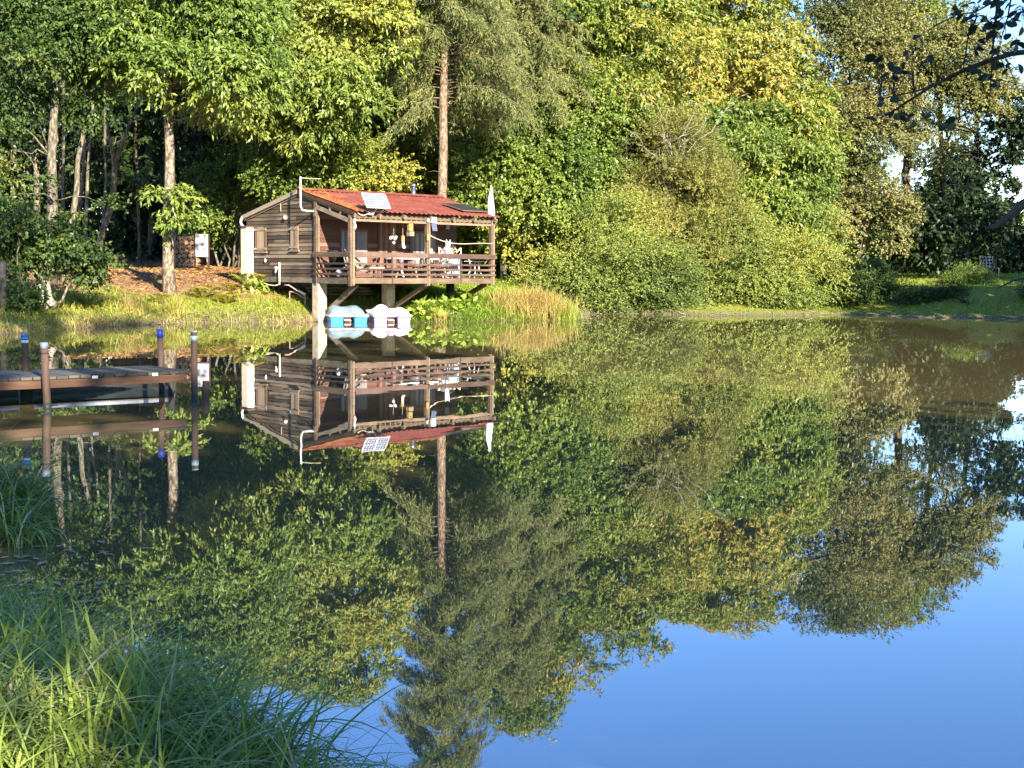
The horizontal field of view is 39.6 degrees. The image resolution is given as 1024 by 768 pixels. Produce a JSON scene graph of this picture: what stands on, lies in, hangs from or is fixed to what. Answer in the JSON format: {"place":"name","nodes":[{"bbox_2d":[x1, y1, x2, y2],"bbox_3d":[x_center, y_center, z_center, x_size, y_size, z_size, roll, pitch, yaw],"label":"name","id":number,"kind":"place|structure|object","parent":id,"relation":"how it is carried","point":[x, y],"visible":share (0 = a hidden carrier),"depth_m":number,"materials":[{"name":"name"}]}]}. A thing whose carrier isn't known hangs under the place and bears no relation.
{"place":"outdoors","nodes":[
{"label":"outdoors","id":0,"kind":"place"},
{"bbox_2d":[0,314,1023,767],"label":"water","id":1,"kind":"structure","parent":0,"point":[632,540],"depth_m":8.88,"materials":[{"name":"green liquid"}]},
{"bbox_2d":[0,374,169,396],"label":"boat","id":2,"kind":"object","parent":1,"relation":"on","point":[6,393],"visible":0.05,"depth_m":18.21,"materials":[{"name":"brown wood"}]},
{"bbox_2d":[0,540,185,618],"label":"fallen leaves","id":3,"kind":"object","parent":1,"relation":"on","point":[59,583],"visible":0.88,"depth_m":7.56,"materials":[{"name":"plant"}]},
{"bbox_2d":[0,329,197,408],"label":"jetty","id":4,"kind":"object","parent":1,"relation":"in","point":[25,381],"visible":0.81,"depth_m":16.78,"materials":[{"name":"brown wood"}]},
{"bbox_2d":[202,381,209,397],"bbox_3d":[-3.816,0.312,17.683,0.110,0.704,0.100,1,5,0],"label":"mooring stump","id":5,"kind":"object","parent":1,"relation":"in","point":[205,388],"visible":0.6,"depth_m":17.62,"materials":[{"name":"brown wood"}]},
{"bbox_2d":[325,305,368,322],"bbox_3d":[-5.200,-2.145,43.857,1.206,0.609,2.250,-1,5,-15],"label":"pedal boat","id":6,"kind":"object","parent":1,"relation":"on","point":[342,314],"visible":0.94,"depth_m":42.98,"materials":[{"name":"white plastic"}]},
{"bbox_2d":[364,304,411,322],"bbox_3d":[-3.937,-2.194,44.308,1.200,0.662,2.658,-1,5,-14],"label":"pedal boat","id":7,"kind":"object","parent":1,"relation":"on","point":[380,313],"visible":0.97,"depth_m":43.25,"materials":[{"name":"white plastic"}]},
{"bbox_2d":[490,278,588,320],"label":"reed clump","id":8,"kind":"object","parent":1,"relation":"in","point":[542,303],"visible":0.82,"depth_m":46.73,"materials":[{"name":"plant"}]},
{"bbox_2d":[0,247,1023,760],"bbox_3d":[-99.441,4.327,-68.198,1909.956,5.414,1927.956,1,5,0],"label":"ground","id":9,"kind":"structure","parent":0,"point":[984,301],"depth_m":48.52,"materials":[{"name":"plant"}]},
{"bbox_2d":[0,261,6,308],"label":"bank post","id":10,"kind":"object","parent":9,"relation":"on","point":[3,276],"visible":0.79,"depth_m":36.15,"materials":[{"name":"grey wood"}]},
{"bbox_2d":[35,278,57,308],"bbox_3d":[-12.625,-2.392,38.249,0.775,0.902,0.582,1,5,0],"label":"tree stump","id":11,"kind":"object","parent":9,"relation":"on","point":[47,284],"visible":0.3,"depth_m":38.12,"materials":[{"name":"wood"}]},
{"bbox_2d":[0,195,131,317],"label":"hazel bush","id":12,"kind":"object","parent":9,"relation":"on","point":[82,256],"visible":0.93,"depth_m":37.66,"materials":[{"name":"green plant"}]},
{"bbox_2d":[60,81,82,213],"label":"young tree","id":13,"kind":"object","parent":9,"relation":"on","point":[63,172],"visible":0.52,"depth_m":53.29,"materials":[{"name":"brown plant"}]},
{"bbox_2d":[0,0,149,283],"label":"beech tree","id":14,"kind":"object","parent":9,"relation":"on","point":[58,29],"visible":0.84,"depth_m":41.65,"materials":[{"name":"green plant"}]},
{"bbox_2d":[70,292,103,304],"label":"fern","id":15,"kind":"object","parent":9,"relation":"on","point":[84,297],"visible":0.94,"depth_m":39.85,"materials":[{"name":"green plant"}]},
{"bbox_2d":[76,91,107,236],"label":"young tree","id":16,"kind":"object","parent":9,"relation":"on","point":[82,178],"visible":0.42,"depth_m":51.42,"materials":[{"name":"brown plant"}]},
{"bbox_2d":[15,0,169,281],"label":"beech tree","id":17,"kind":"object","parent":9,"relation":"on","point":[74,204],"visible":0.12,"depth_m":43.82,"materials":[{"name":"green plant"}]},
{"bbox_2d":[95,84,128,249],"bbox_3d":[-15.718,-9.464,55.714,1.364,9.654,0.598,0,5,-10],"label":"young tree","id":18,"kind":"object","parent":9,"relation":"on","point":[106,175],"visible":0.41,"depth_m":55.66,"materials":[{"name":"brown plant"}]},
{"bbox_2d":[95,101,139,265],"bbox_3d":[-13.825,-6.875,49.621,1.761,5.965,0.280,1,5,0],"label":"young tree","id":19,"kind":"object","parent":9,"relation":"on","point":[109,211],"visible":0.82,"depth_m":49.50,"materials":[{"name":"brown plant"}]},
{"bbox_2d":[115,292,146,313],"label":"reed clump","id":20,"kind":"object","parent":9,"relation":"on","point":[132,305],"visible":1,"depth_m":40.50,"materials":[{"name":"plant"}]},
{"bbox_2d":[134,90,141,263],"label":"young tree","id":21,"kind":"object","parent":9,"relation":"on","point":[139,258],"visible":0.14,"depth_m":57.64,"materials":[{"name":"brown plant"}]},
{"bbox_2d":[147,293,176,302],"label":"fern","id":22,"kind":"object","parent":9,"relation":"on","point":[160,297],"visible":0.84,"depth_m":42.11,"materials":[{"name":"green plant"}]},
{"bbox_2d":[155,292,196,319],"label":"reed clump","id":23,"kind":"object","parent":9,"relation":"on","point":[173,307],"visible":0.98,"depth_m":41.43,"materials":[{"name":"green plant"}]},
{"bbox_2d":[174,236,202,266],"bbox_3d":[-12.367,-5.041,54.084,1.074,1.189,0.590,1,5,0],"label":"log pile","id":24,"kind":"object","parent":9,"relation":"on","point":[183,251],"visible":0.85,"depth_m":53.85,"materials":[{"name":"brown wood"}]},
{"bbox_2d":[83,0,306,294],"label":"chestnut tree","id":25,"kind":"object","parent":9,"relation":"on","point":[220,59],"visible":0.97,"depth_m":41.82,"materials":[{"name":"green plant"}]},
{"bbox_2d":[187,120,206,265],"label":"young tree","id":26,"kind":"object","parent":9,"relation":"on","point":[204,262],"visible":0.23,"depth_m":57.47,"materials":[{"name":"brown plant"}]},
{"bbox_2d":[194,233,209,267],"bbox_3d":[-11.749,-4.995,53.802,0.580,1.416,0.080,1,5,0],"label":"notice board","id":27,"kind":"object","parent":9,"relation":"on","point":[201,246],"visible":0.87,"depth_m":53.75,"materials":[{"name":"white wood"}]},
{"bbox_2d":[184,285,219,297],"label":"fern","id":28,"kind":"object","parent":9,"relation":"on","point":[199,290],"visible":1,"depth_m":43.40,"materials":[{"name":"green plant"}]},
{"bbox_2d":[6,263,415,309],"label":"leaf litter","id":29,"kind":"object","parent":9,"relation":"on","point":[180,269],"visible":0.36,"depth_m":47.22,"materials":[{"name":"brown plant"}]},
{"bbox_2d":[0,280,424,333],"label":"shore grass","id":30,"kind":"structure","parent":9,"relation":"on","point":[94,320],"depth_m":41.69,"materials":[{"name":"plant"}]},
{"bbox_2d":[213,292,240,302],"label":"fern","id":31,"kind":"object","parent":9,"relation":"on","point":[227,296],"visible":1,"depth_m":43.23,"materials":[{"name":"green plant"}]},
{"bbox_2d":[174,107,282,267],"bbox_3d":[-10.997,-8.054,55.306,5.140,7.155,4.745,1,5,0],"label":"holly bush","id":32,"kind":"object","parent":9,"relation":"on","point":[219,186],"visible":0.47,"depth_m":55.00,"materials":[{"name":"green plant"}]},
{"bbox_2d":[218,282,239,290],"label":"fern","id":33,"kind":"object","parent":9,"relation":"on","point":[226,284],"visible":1,"depth_m":44.84,"materials":[{"name":"green plant"}]},
{"bbox_2d":[228,272,265,287],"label":"fern","id":34,"kind":"object","parent":9,"relation":"on","point":[238,277],"visible":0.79,"depth_m":45.19,"materials":[{"name":"green plant"}]},
{"bbox_2d":[0,415,499,767],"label":"bank grass","id":35,"kind":"structure","parent":9,"relation":"on","point":[69,698],"depth_m":4.27,"materials":[{"name":"green plant"}]},
{"bbox_2d":[237,276,269,294],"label":"broadleaf plant","id":36,"kind":"object","parent":9,"relation":"on","point":[253,280],"visible":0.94,"depth_m":44.92,"materials":[{"name":"green plant"}]},
{"bbox_2d":[234,100,334,208],"bbox_3d":[-8.616,-7.602,53.599,4.641,6.750,5.804,1,5,0],"label":"elder bush","id":37,"kind":"object","parent":9,"relation":"on","point":[266,163],"visible":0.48,"depth_m":51.77,"materials":[{"name":"green plant"}]},
{"bbox_2d":[284,285,306,304],"bbox_3d":[-6.798,-2.792,44.549,0.686,0.648,0.190,1,5,0],"label":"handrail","id":38,"kind":"object","parent":9,"relation":"on","point":[301,292],"visible":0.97,"depth_m":44.49,"materials":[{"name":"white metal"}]},
{"bbox_2d":[175,0,430,185],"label":"chestnut tree","id":39,"kind":"object","parent":9,"relation":"on","point":[325,86],"visible":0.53,"depth_m":48.93,"materials":[{"name":"green plant"}]},
{"bbox_2d":[305,287,370,294],"bbox_3d":[-5.601,-3.029,46.238,2.600,0.240,0.750,-4,6,-44],"label":"plank stack","id":40,"kind":"object","parent":9,"relation":"on","point":[343,290],"visible":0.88,"depth_m":46.22,"materials":[{"name":"brown wood"}]},
{"bbox_2d":[266,129,425,199],"bbox_3d":[-6.217,-6.787,52.947,6.130,5.564,4.046,1,5,0],"label":"elder bush","id":41,"kind":"object","parent":9,"relation":"on","point":[353,164],"visible":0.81,"depth_m":51.85,"materials":[{"name":"green plant"}]},
{"bbox_2d":[239,176,499,321],"bbox_3d":[-4.661,-4.225,45.923,6.286,4.850,6.213,-4,6,-44],"label":"cabin","id":42,"kind":"object","parent":9,"relation":"on","point":[292,236],"visible":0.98,"depth_m":44.44,"materials":[{"name":"brown wood"}]},
{"bbox_2d":[326,248,347,276],"bbox_3d":[-5.288,-3.692,43.356,0.555,0.870,0.928,1,5,10],"label":"deck chair","id":43,"kind":"object","parent":42,"relation":"on","point":[336,259],"visible":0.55,"depth_m":43.14,"materials":[{"name":"brown wood"}]},
{"bbox_2d":[335,270,342,276],"bbox_3d":[-5.218,-3.344,42.927,0.236,0.243,0.238,-4,6,-44],"label":"ball","id":44,"kind":"object","parent":42,"relation":"on","point":[339,271],"visible":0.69,"depth_m":42.85,"materials":[{"name":"white plastic"}]},
{"bbox_2d":[340,228,367,265],"bbox_3d":[-4.923,-4.254,44.310,1.080,1.160,0.041,-4,6,-44],"label":"window","id":45,"kind":"structure","parent":42,"relation":"in","point":[361,237],"depth_m":44.39,"materials":[{"name":"grey glass"}]},
{"bbox_2d":[343,248,374,276],"bbox_3d":[-4.633,-3.648,42.870,0.928,0.870,0.555,-1,5,-17],"label":"deck chair","id":46,"kind":"object","parent":42,"relation":"on","point":[359,261],"visible":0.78,"depth_m":42.69,"materials":[{"name":"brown wood"}]},
{"bbox_2d":[343,266,384,277],"bbox_3d":[-4.516,-3.430,43.454,1.290,0.340,0.540,-4,6,-44],"label":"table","id":47,"kind":"object","parent":42,"relation":"on","point":[370,267],"visible":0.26,"depth_m":43.36,"materials":[{"name":"beige paint"}]},
{"bbox_2d":[377,219,397,276],"bbox_3d":[-3.952,-4.375,45.243,0.830,1.930,0.026,-4,6,-44],"label":"door","id":48,"kind":"structure","parent":42,"relation":"in","point":[385,230],"depth_m":45.21,"materials":[{"name":"red wood"}]},
{"bbox_2d":[389,236,396,243],"bbox_3d":[-3.642,-4.595,43.575,0.320,0.620,0.140,-4,6,-44],"label":"wind chime","id":49,"kind":"object","parent":42,"relation":"hanging from","point":[391,237],"visible":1,"depth_m":43.56,"materials":[{"name":"white paint"}]},
{"bbox_2d":[401,236,405,248],"bbox_3d":[-3.341,-4.580,43.791,0.160,0.820,0.060,-4,6,-44],"label":"hanging ornament","id":50,"kind":"object","parent":42,"relation":"hanging from","point":[403,240],"visible":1,"depth_m":43.77,"materials":[{"name":"yellow wood"}]},
{"bbox_2d":[407,222,413,235],"bbox_3d":[-3.126,-4.755,43.656,0.200,0.415,0.170,-4,6,-44],"label":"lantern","id":51,"kind":"object","parent":42,"relation":"hanging from","point":[410,232],"visible":1,"depth_m":43.60,"materials":[{"name":"yellow"}]},
{"bbox_2d":[387,258,445,277],"bbox_3d":[-3.020,-3.656,44.880,1.900,0.628,0.640,-4,6,-44],"label":"folding table","id":52,"kind":"object","parent":42,"relation":"on","point":[401,260],"visible":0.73,"depth_m":44.60,"materials":[{"name":"white paint"}]},
{"bbox_2d":[410,231,435,265],"bbox_3d":[-2.891,-4.391,46.261,1.120,1.160,0.041,-4,6,-44],"label":"window","id":53,"kind":"structure","parent":42,"relation":"in","point":[417,242],"depth_m":46.12,"materials":[{"name":"grey glass"}]},
{"bbox_2d":[407,266,450,277],"bbox_3d":[-2.615,-3.524,44.684,1.600,0.383,0.328,-4,6,-44],"label":"bench","id":54,"kind":"object","parent":42,"relation":"on","point":[414,267],"visible":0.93,"depth_m":44.57,"materials":[{"name":"brown wood"}]},
{"bbox_2d":[424,249,443,277],"bbox_3d":[-2.525,-3.902,45.894,0.469,0.931,0.492,4,6,34],"label":"garden chair","id":55,"kind":"object","parent":42,"relation":"on","point":[432,261],"visible":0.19,"depth_m":46.06,"materials":[{"name":"white plastic"}]},
{"bbox_2d":[441,249,459,277],"bbox_3d":[-1.981,-3.867,45.517,0.469,0.931,0.492,-3,5,-34],"label":"garden chair","id":56,"kind":"object","parent":42,"relation":"on","point":[443,251],"visible":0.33,"depth_m":45.40,"materials":[{"name":"white plastic"}]},
{"bbox_2d":[443,259,459,276],"bbox_3d":[-1.958,-3.788,46.034,0.510,0.610,0.430,-4,6,-44],"label":"storage box","id":57,"kind":"object","parent":42,"relation":"on","point":[452,261],"visible":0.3,"depth_m":45.85,"materials":[{"name":"white paint"}]},
{"bbox_2d":[438,243,470,277],"bbox_3d":[-1.884,-4.047,46.517,1.049,1.137,0.488,-4,6,-44],"label":"garden bench","id":58,"kind":"object","parent":42,"relation":"on","point":[452,253],"visible":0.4,"depth_m":46.70,"materials":[{"name":"beige paint"}]},
{"bbox_2d":[429,235,491,243],"bbox_3d":[-1.565,-4.562,45.033,2.784,0.263,0.025,-4,6,-44],"label":"clothesline","id":59,"kind":"object","parent":42,"relation":"attached to","point":[461,243],"visible":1,"depth_m":44.99,"materials":[{"name":"fabric"}]},
{"bbox_2d":[446,240,450,252],"bbox_3d":[-2.005,-4.322,44.614,0.180,0.420,0.035,-4,6,-44],"label":"hanging cloth","id":60,"kind":"object","parent":59,"relation":"hanging from","point":[447,247],"visible":1,"depth_m":44.61,"materials":[{"name":"white fabric"}]},
{"bbox_2d":[464,261,485,277],"bbox_3d":[-1.211,-3.726,46.273,0.480,0.558,0.560,-4,6,-44],"label":"side table","id":61,"kind":"object","parent":42,"relation":"on","point":[474,266],"visible":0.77,"depth_m":46.20,"materials":[{"name":"white paint"}]},
{"bbox_2d":[487,185,494,217],"bbox_3d":[-0.688,-4.944,46.146,0.249,3.000,0.251,-4,6,-44],"label":"parasol","id":62,"kind":"object","parent":42,"relation":"on","point":[490,208],"visible":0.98,"depth_m":45.99,"materials":[{"name":"white fabric"}]},
{"bbox_2d":[305,21,463,193],"bbox_3d":[-5.879,-9.810,57.783,8.838,10.682,6.406,1,5,0],"label":"chestnut tree","id":63,"kind":"object","parent":9,"relation":"on","point":[409,145],"visible":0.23,"depth_m":56.11,"materials":[{"name":"green plant"}]},
{"bbox_2d":[407,295,445,319],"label":"broadleaf plant","id":64,"kind":"object","parent":9,"relation":"on","point":[429,303],"visible":0.96,"depth_m":43.73,"materials":[{"name":"green plant"}]},
{"bbox_2d":[430,305,450,322],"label":"reed clump","id":65,"kind":"object","parent":9,"relation":"on","point":[443,317],"visible":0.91,"depth_m":43.77,"materials":[{"name":"yellow plant"}]},
{"bbox_2d":[435,295,464,312],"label":"broadleaf plant","id":66,"kind":"object","parent":9,"relation":"on","point":[453,302],"visible":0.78,"depth_m":45.05,"materials":[{"name":"green plant"}]},
{"bbox_2d":[0,0,900,284],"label":"woodland","id":67,"kind":"object","parent":9,"relation":"on","point":[130,178],"depth_m":60.98,"materials":[{"name":"green plant"}]},
{"bbox_2d":[373,0,539,197],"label":"fir tree","id":68,"kind":"object","parent":9,"relation":"on","point":[472,105],"visible":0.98,"depth_m":50.96,"materials":[{"name":"green plant"}]},
{"bbox_2d":[454,292,480,310],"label":"broadleaf plant","id":69,"kind":"object","parent":9,"relation":"on","point":[463,295],"visible":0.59,"depth_m":46.06,"materials":[{"name":"green plant"}]},
{"bbox_2d":[421,133,577,276],"bbox_3d":[-0.484,-7.322,58.047,6.565,6.268,4.417,1,5,0],"label":"laurel bush","id":70,"kind":"object","parent":9,"relation":"on","point":[469,237],"visible":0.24,"depth_m":57.66,"materials":[{"name":"green plant"}]},
{"bbox_2d":[476,285,548,320],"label":"reed clump","id":71,"kind":"object","parent":9,"relation":"on","point":[511,299],"visible":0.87,"depth_m":46.74,"materials":[{"name":"plant"}]},
{"bbox_2d":[395,271,642,322],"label":"grass","id":72,"kind":"structure","parent":9,"relation":"on","point":[486,313],"depth_m":46.60,"materials":[{"name":"plant"}]},
{"bbox_2d":[431,100,608,279],"bbox_3d":[0.385,-7.603,55.365,7.014,7.411,5.307,1,5,0],"label":"chestnut tree","id":73,"kind":"object","parent":9,"relation":"on","point":[526,171],"visible":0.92,"depth_m":54.42,"materials":[{"name":"green plant"}]},
{"bbox_2d":[447,0,612,278],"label":"fir tree","id":74,"kind":"object","parent":9,"relation":"on","point":[536,63],"visible":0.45,"depth_m":55.45,"materials":[{"name":"green plant"}]},
{"bbox_2d":[546,299,584,320],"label":"reed clump","id":75,"kind":"object","parent":9,"relation":"on","point":[571,313],"visible":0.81,"depth_m":46.66,"materials":[{"name":"green plant"}]},
{"bbox_2d":[527,68,652,271],"bbox_3d":[1.933,-8.642,57.774,7.140,8.991,4.851,4,6,34],"label":"oak tree","id":76,"kind":"object","parent":9,"relation":"on","point":[602,138],"visible":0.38,"depth_m":56.31,"materials":[{"name":"green plant"}]},
{"bbox_2d":[497,182,718,314],"bbox_3d":[3.688,-4.884,55.072,8.560,5.906,6.351,1,5,0],"label":"willow bush","id":77,"kind":"object","parent":9,"relation":"on","point":[631,272],"visible":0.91,"depth_m":54.10,"materials":[{"name":"green plant"}]},
{"bbox_2d":[509,0,736,270],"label":"chestnut tree","id":78,"kind":"object","parent":9,"relation":"on","point":[609,22],"visible":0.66,"depth_m":57.59,"materials":[{"name":"green plant"}]},
{"bbox_2d":[582,94,778,297],"bbox_3d":[6.742,-7.390,56.988,8.318,8.192,5.792,1,5,0],"label":"willow tree","id":79,"kind":"object","parent":9,"relation":"on","point":[666,208],"visible":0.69,"depth_m":56.13,"materials":[{"name":"green plant"}]},
{"bbox_2d":[631,93,747,175],"bbox_3d":[6.911,-9.843,56.040,4.808,3.226,1.100,1,5,3],"label":"dead branch","id":80,"kind":"object","parent":79,"relation":"attached to","point":[679,137],"visible":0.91,"depth_m":56.07,"materials":[{"name":"brown wood"}]},
{"bbox_2d":[619,0,840,148],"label":"chestnut tree","id":81,"kind":"object","parent":9,"relation":"on","point":[752,35],"visible":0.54,"depth_m":62.33,"materials":[{"name":"green plant"}]},
{"bbox_2d":[648,195,870,312],"bbox_3d":[9.520,-4.863,56.911,9.383,5.789,5.592,0,5,-10],"label":"willow bush","id":82,"kind":"object","parent":9,"relation":"on","point":[771,274],"visible":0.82,"depth_m":56.11,"materials":[{"name":"green plant"}]},
{"bbox_2d":[680,79,861,258],"bbox_3d":[10.763,-8.406,59.748,7.979,9.010,6.041,1,5,0],"label":"chestnut tree","id":83,"kind":"object","parent":9,"relation":"on","point":[771,156],"visible":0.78,"depth_m":58.47,"materials":[{"name":"green plant"}]},
{"bbox_2d":[577,271,1023,318],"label":"field grass","id":84,"kind":"structure","parent":9,"relation":"on","point":[944,310],"depth_m":56.83,"materials":[{"name":"green plant"}]},
{"bbox_2d":[759,0,960,265],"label":"oak tree","id":85,"kind":"object","parent":9,"relation":"on","point":[846,23],"visible":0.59,"depth_m":63.08,"materials":[{"name":"green plant"}]},
{"bbox_2d":[810,248,912,307],"bbox_3d":[14.503,-4.127,58.740,4.244,3.216,3.375,2,5,22],"label":"field shrub","id":86,"kind":"object","parent":9,"relation":"on","point":[873,281],"visible":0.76,"depth_m":58.16,"materials":[{"name":"green plant"}]},
{"bbox_2d":[811,172,927,264],"bbox_3d":[15.200,-6.673,61.616,5.450,4.924,3.675,1,5,0],"label":"alder tree","id":87,"kind":"object","parent":9,"relation":"on","point":[903,203],"visible":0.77,"depth_m":61.29,"materials":[{"name":"green plant"}]},
{"bbox_2d":[811,0,973,272],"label":"oak tree","id":88,"kind":"object","parent":9,"relation":"on","point":[941,6],"visible":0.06,"depth_m":71.23,"materials":[{"name":"green plant"}]},
{"bbox_2d":[875,276,978,305],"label":"bramble bush","id":89,"kind":"object","parent":9,"relation":"on","point":[915,295],"visible":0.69,"depth_m":57.55,"materials":[{"name":"green plant"}]},
{"bbox_2d":[844,224,1023,273],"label":"hedge bush","id":90,"kind":"object","parent":9,"relation":"on","point":[1014,265],"visible":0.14,"depth_m":78.07,"materials":[{"name":"green plant"}]},
{"bbox_2d":[865,0,1023,288],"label":"alder tree","id":91,"kind":"object","parent":9,"relation":"on","point":[1017,208],"visible":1,"depth_m":5.13,"materials":[{"name":"green plant"}]},
{"bbox_2d":[867,0,1023,273],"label":"oak tree","id":92,"kind":"object","parent":9,"relation":"on","point":[963,91],"visible":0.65,"depth_m":69.01,"materials":[{"name":"green plant"}]},
{"bbox_2d":[872,104,1023,277],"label":"pine tree","id":93,"kind":"object","parent":9,"relation":"on","point":[969,207],"visible":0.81,"depth_m":66.73,"materials":[{"name":"green plant"}]},
{"bbox_2d":[933,259,999,283],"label":"bramble bush","id":94,"kind":"object","parent":9,"relation":"on","point":[975,275],"visible":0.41,"depth_m":62.46,"materials":[{"name":"green plant"}]},
{"bbox_2d":[952,276,1023,305],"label":"bramble bush","id":95,"kind":"object","parent":9,"relation":"on","point":[1019,291],"visible":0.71,"depth_m":56.50,"materials":[{"name":"green plant"}]},
{"bbox_2d":[979,256,998,275],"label":"field chair","id":96,"kind":"object","parent":9,"relation":"on","point":[989,263],"visible":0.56,"depth_m":70.22,"materials":[{"name":"white paint"}]},
{"bbox_2d":[995,253,996,275],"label":"wooden stake","id":97,"kind":"object","parent":9,"relation":"on","point":[996,264],"visible":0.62,"depth_m":69.33,"materials":[{"name":"brown wood"}]},
{"bbox_2d":[980,86,1023,234],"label":"pine tree","id":98,"kind":"object","parent":9,"relation":"on","point":[1009,155],"visible":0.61,"depth_m":77.90,"materials":[{"name":"green plant"}]},
{"bbox_2d":[30,0,1023,249],"label":"sky","id":99,"kind":"structure","parent":0,"point":[1017,170],"materials":[{"name":"white"}]},
{"bbox_2d":[49,305,1005,329],"bbox_3d":[3.267,-2.310,46.568,33.789,0.502,16.662,0,5,-8],"label":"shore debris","id":100,"kind":"object","parent":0,"point":[457,312],"visible":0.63,"depth_m":43.85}
]}

